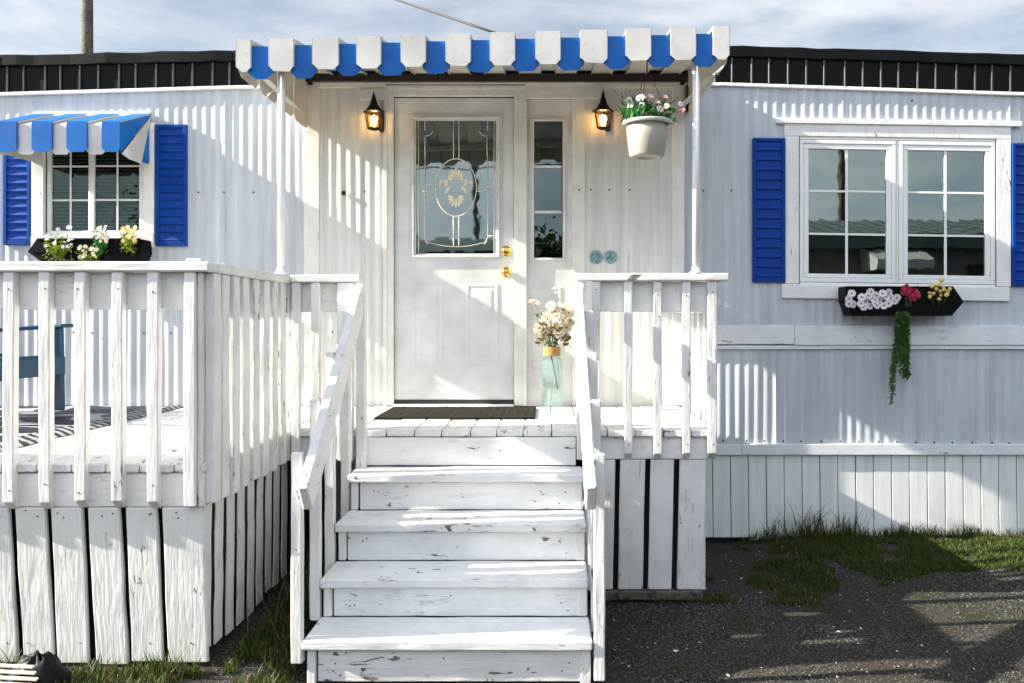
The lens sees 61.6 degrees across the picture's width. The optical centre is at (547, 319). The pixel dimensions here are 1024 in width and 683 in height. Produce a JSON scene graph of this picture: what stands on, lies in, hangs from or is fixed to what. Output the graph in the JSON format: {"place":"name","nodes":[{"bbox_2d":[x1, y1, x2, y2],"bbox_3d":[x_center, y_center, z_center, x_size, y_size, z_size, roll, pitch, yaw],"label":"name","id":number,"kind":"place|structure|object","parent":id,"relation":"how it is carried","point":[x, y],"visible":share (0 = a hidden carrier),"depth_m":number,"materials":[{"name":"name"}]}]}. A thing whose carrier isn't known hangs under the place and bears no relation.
{"place":"outdoors","nodes":[
{"label":"outdoors","id":0,"kind":"place"},
{"bbox_2d":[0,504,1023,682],"bbox_3d":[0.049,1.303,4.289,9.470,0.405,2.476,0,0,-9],"label":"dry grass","id":1,"kind":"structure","parent":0,"point":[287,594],"depth_m":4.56,"materials":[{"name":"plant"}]},
{"bbox_2d":[0,0,1023,54],"label":"sky","id":2,"kind":"structure","parent":0,"point":[27,27],"materials":[{"name":"blue"}]},
{"bbox_2d":[1,532,1023,682],"bbox_3d":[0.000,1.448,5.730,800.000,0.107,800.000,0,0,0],"label":"ground","id":3,"kind":"structure","parent":0,"point":[956,642],"depth_m":4.07,"materials":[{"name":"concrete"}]},
{"bbox_2d":[0,664,38,682],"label":"slatted tray","id":4,"kind":"object","parent":3,"relation":"on","point":[14,676],"visible":1,"depth_m":3.18,"materials":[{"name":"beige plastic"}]},
{"bbox_2d":[6,650,70,682],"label":"plastic bag","id":5,"kind":"object","parent":3,"relation":"on","point":[49,667],"visible":0.88,"depth_m":3.27,"materials":[{"name":"black plastic"}]},
{"bbox_2d":[81,0,92,53],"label":"utility pole","id":6,"kind":"object","parent":3,"relation":"on","point":[86,26],"depth_m":20.62,"materials":[{"name":"grey wood"}]},
{"bbox_2d":[395,0,494,31],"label":"service cable","id":7,"kind":"object","parent":6,"relation":"attached to","point":[452,18],"visible":0.42,"depth_m":7.17,"materials":[{"name":"black plastic"}]},
{"bbox_2d":[0,259,324,664],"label":"wooden deck","id":8,"kind":"structure","parent":3,"relation":"on","point":[156,530],"depth_m":3.46,"materials":[{"name":"white paint"}]},
{"bbox_2d":[0,405,183,450],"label":"outdoor rug","id":9,"kind":"object","parent":8,"relation":"on","point":[64,420],"visible":0.56,"depth_m":4.92,"materials":[{"name":"white fabric"}]},
{"bbox_2d":[0,324,72,410],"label":"garden chair","id":10,"kind":"object","parent":9,"relation":"on","point":[28,366],"visible":0.6,"depth_m":5.14,"materials":[{"name":"blue plastic"}]},
{"bbox_2d":[291,284,604,682],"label":"porch steps","id":11,"kind":"structure","parent":3,"relation":"on","point":[474,573],"depth_m":3.79,"materials":[{"name":"white paint"}]},
{"bbox_2d":[290,273,728,600],"bbox_3d":[-0.198,0.620,5.079,2.287,1.726,1.243,0,0,0],"label":"entrance porch","id":12,"kind":"object","parent":3,"relation":"on","point":[655,488],"visible":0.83,"depth_m":4.51,"materials":[{"name":"white paint"}]},
{"bbox_2d":[374,406,535,418],"bbox_3d":[-0.535,0.568,5.258,0.930,0.011,0.625,0,0,0],"label":"door mat","id":13,"kind":"object","parent":12,"relation":"on","point":[448,412],"depth_m":5.17,"materials":[{"name":"brown fabric"}]},
{"bbox_2d":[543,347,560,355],"bbox_3d":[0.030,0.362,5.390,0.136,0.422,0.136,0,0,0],"label":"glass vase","id":14,"kind":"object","parent":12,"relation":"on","point":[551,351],"visible":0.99,"depth_m":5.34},
{"bbox_2d":[528,299,574,388],"bbox_3d":[0.035,0.154,5.369,0.319,0.563,0.177,0,0,0],"label":"bouquet","id":15,"kind":"object","parent":14,"relation":"in","point":[556,324],"visible":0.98,"depth_m":5.34,"materials":[{"name":"beige plant"}]},
{"bbox_2d":[0,45,1023,542],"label":"mobile home","id":16,"kind":"object","parent":3,"relation":"on","point":[458,227],"visible":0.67,"depth_m":5.73,"materials":[{"name":"white"}]},
{"bbox_2d":[0,112,150,163],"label":"window awning","id":17,"kind":"object","parent":16,"relation":"attached to","point":[25,137],"depth_m":5.33,"materials":[{"name":"fabric"}]},
{"bbox_2d":[28,238,151,261],"bbox_3d":[-2.984,-0.442,5.619,0.758,0.171,0.149,0,0,0],"label":"window box","id":18,"kind":"object","parent":16,"relation":"attached to","point":[142,250],"visible":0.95,"depth_m":5.55,"materials":[{"name":"black plastic"}]},
{"bbox_2d":[41,225,73,261],"bbox_3d":[-3.146,-0.481,5.518,0.224,0.260,0.108,0,0,0],"label":"flower tuft","id":19,"kind":"object","parent":18,"relation":"in","point":[58,251],"visible":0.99,"depth_m":5.52,"materials":[{"name":"white plant"}]},
{"bbox_2d":[75,245,99,260],"bbox_3d":[-2.962,-0.401,5.523,0.189,0.165,0.077,0,0,0],"label":"flower tuft","id":20,"kind":"object","parent":18,"relation":"in","point":[84,256],"visible":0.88,"depth_m":5.52,"materials":[{"name":"white plant"}]},
{"bbox_2d":[91,225,108,254],"bbox_3d":[-2.880,-0.509,5.526,0.144,0.201,0.081,0,0,0],"label":"flower tuft","id":21,"kind":"object","parent":18,"relation":"in","point":[100,242],"visible":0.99,"depth_m":5.51,"materials":[{"name":"white plant"}]},
{"bbox_2d":[119,225,137,254],"bbox_3d":[-2.696,-0.514,5.526,0.134,0.193,0.085,0,0,0],"label":"flower tuft","id":22,"kind":"object","parent":18,"relation":"in","point":[127,243],"visible":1,"depth_m":5.51,"materials":[{"name":"yellow plant"}]},
{"bbox_2d":[31,122,154,246],"bbox_3d":[-3.023,-0.898,5.745,0.812,0.830,0.104,0,0,0],"label":"window","id":23,"kind":"structure","parent":16,"relation":"in","point":[146,199],"depth_m":5.72,"materials":[{"name":"white paint"}]},
{"bbox_2d":[363,91,384,131],"bbox_3d":[-1.137,-1.372,5.635,0.146,0.260,0.157,0,0,0],"label":"wall lantern","id":24,"kind":"object","parent":16,"relation":"attached to","point":[373,109],"depth_m":5.61,"materials":[{"name":"black metal"}]},
{"bbox_2d":[394,98,513,399],"bbox_3d":[-0.622,-0.475,5.729,0.800,2.018,0.099,0,0,0],"label":"door","id":25,"kind":"structure","parent":16,"relation":"in","point":[454,157],"depth_m":5.74,"materials":[{"name":"white wood"}]},
{"bbox_2d":[236,26,729,273],"bbox_3d":[-0.347,-0.952,5.074,2.582,1.418,1.313,0,0,0],"label":"door awning","id":26,"kind":"object","parent":16,"relation":"attached to","point":[280,70],"depth_m":4.43,"materials":[{"name":"white fabric"}]},
{"bbox_2d":[622,60,671,160],"bbox_3d":[0.523,-1.134,4.490,0.264,0.572,0.264,0,0,0],"label":"hanging pot","id":27,"kind":"object","parent":26,"relation":"hanging from","point":[646,138],"visible":0.96,"depth_m":4.41,"materials":[{"name":"beige plastic"}]},
{"bbox_2d":[614,90,684,125],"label":"potted flowers","id":28,"kind":"object","parent":27,"relation":"in","point":[640,109],"visible":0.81,"depth_m":4.44,"materials":[{"name":"green plant"}]},
{"bbox_2d":[590,251,602,263],"bbox_3d":[0.326,-0.416,5.709,0.086,0.086,0.005,0,0,0],"label":"wall disc","id":29,"kind":"object","parent":16,"relation":"attached to","point":[596,257],"depth_m":5.71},
{"bbox_2d":[592,91,613,130],"bbox_3d":[0.367,-1.376,5.635,0.146,0.260,0.157,0,0,0],"label":"wall lantern","id":30,"kind":"object","parent":16,"relation":"attached to","point":[603,108],"depth_m":5.60,"materials":[{"name":"black metal"}]},
{"bbox_2d":[604,251,616,263],"bbox_3d":[0.422,-0.416,5.709,0.086,0.086,0.005,0,0,0],"label":"wall disc","id":31,"kind":"object","parent":16,"relation":"attached to","point":[610,257],"depth_m":5.71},
{"bbox_2d":[775,118,1021,300],"bbox_3d":[2.341,-0.732,5.730,1.638,1.220,0.060,0,0,0],"label":"window","id":32,"kind":"structure","parent":16,"relation":"in","point":[904,204],"depth_m":5.73,"materials":[{"name":"white paint"}]},
{"bbox_2d":[838,286,963,315],"bbox_3d":[2.301,-0.121,5.615,0.791,0.192,0.142,0,0,0],"label":"window box","id":33,"kind":"object","parent":16,"relation":"attached to","point":[922,305],"visible":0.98,"depth_m":5.55,"materials":[{"name":"black plastic"}]},
{"bbox_2d":[845,288,900,310],"bbox_3d":[2.098,-0.131,5.534,0.363,0.149,0.054,0,0,0],"label":"daisy bunch","id":34,"kind":"object","parent":33,"relation":"in","point":[863,303],"visible":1,"depth_m":5.53,"materials":[{"name":"white plant"}]},
{"bbox_2d":[887,310,911,404],"bbox_3d":[2.310,0.251,5.582,0.168,0.626,0.147,0,0,0],"label":"trailing ivy","id":35,"kind":"object","parent":33,"relation":"hanging from","point":[902,320],"visible":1,"depth_m":5.61,"materials":[{"name":"green plant"}]},
{"bbox_2d":[900,284,920,306],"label":"crimson flowers","id":36,"kind":"object","parent":33,"relation":"in","point":[911,296],"visible":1,"depth_m":5.52,"materials":[{"name":"red plant"}]},
{"bbox_2d":[928,278,951,306],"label":"yellow buds","id":37,"kind":"object","parent":33,"relation":"in","point":[940,291],"visible":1,"depth_m":5.53,"materials":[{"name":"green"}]},
{"bbox_2d":[0,498,1023,682],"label":"grass","id":38,"kind":"structure","parent":3,"relation":"on","point":[913,553],"depth_m":4.97,"materials":[{"name":"green plant"}]},
{"bbox_2d":[613,543,1017,680],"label":"paint flakes","id":39,"kind":"object","parent":3,"relation":"on","point":[801,625],"visible":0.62,"depth_m":3.93,"materials":[{"name":"white"}]}
]}

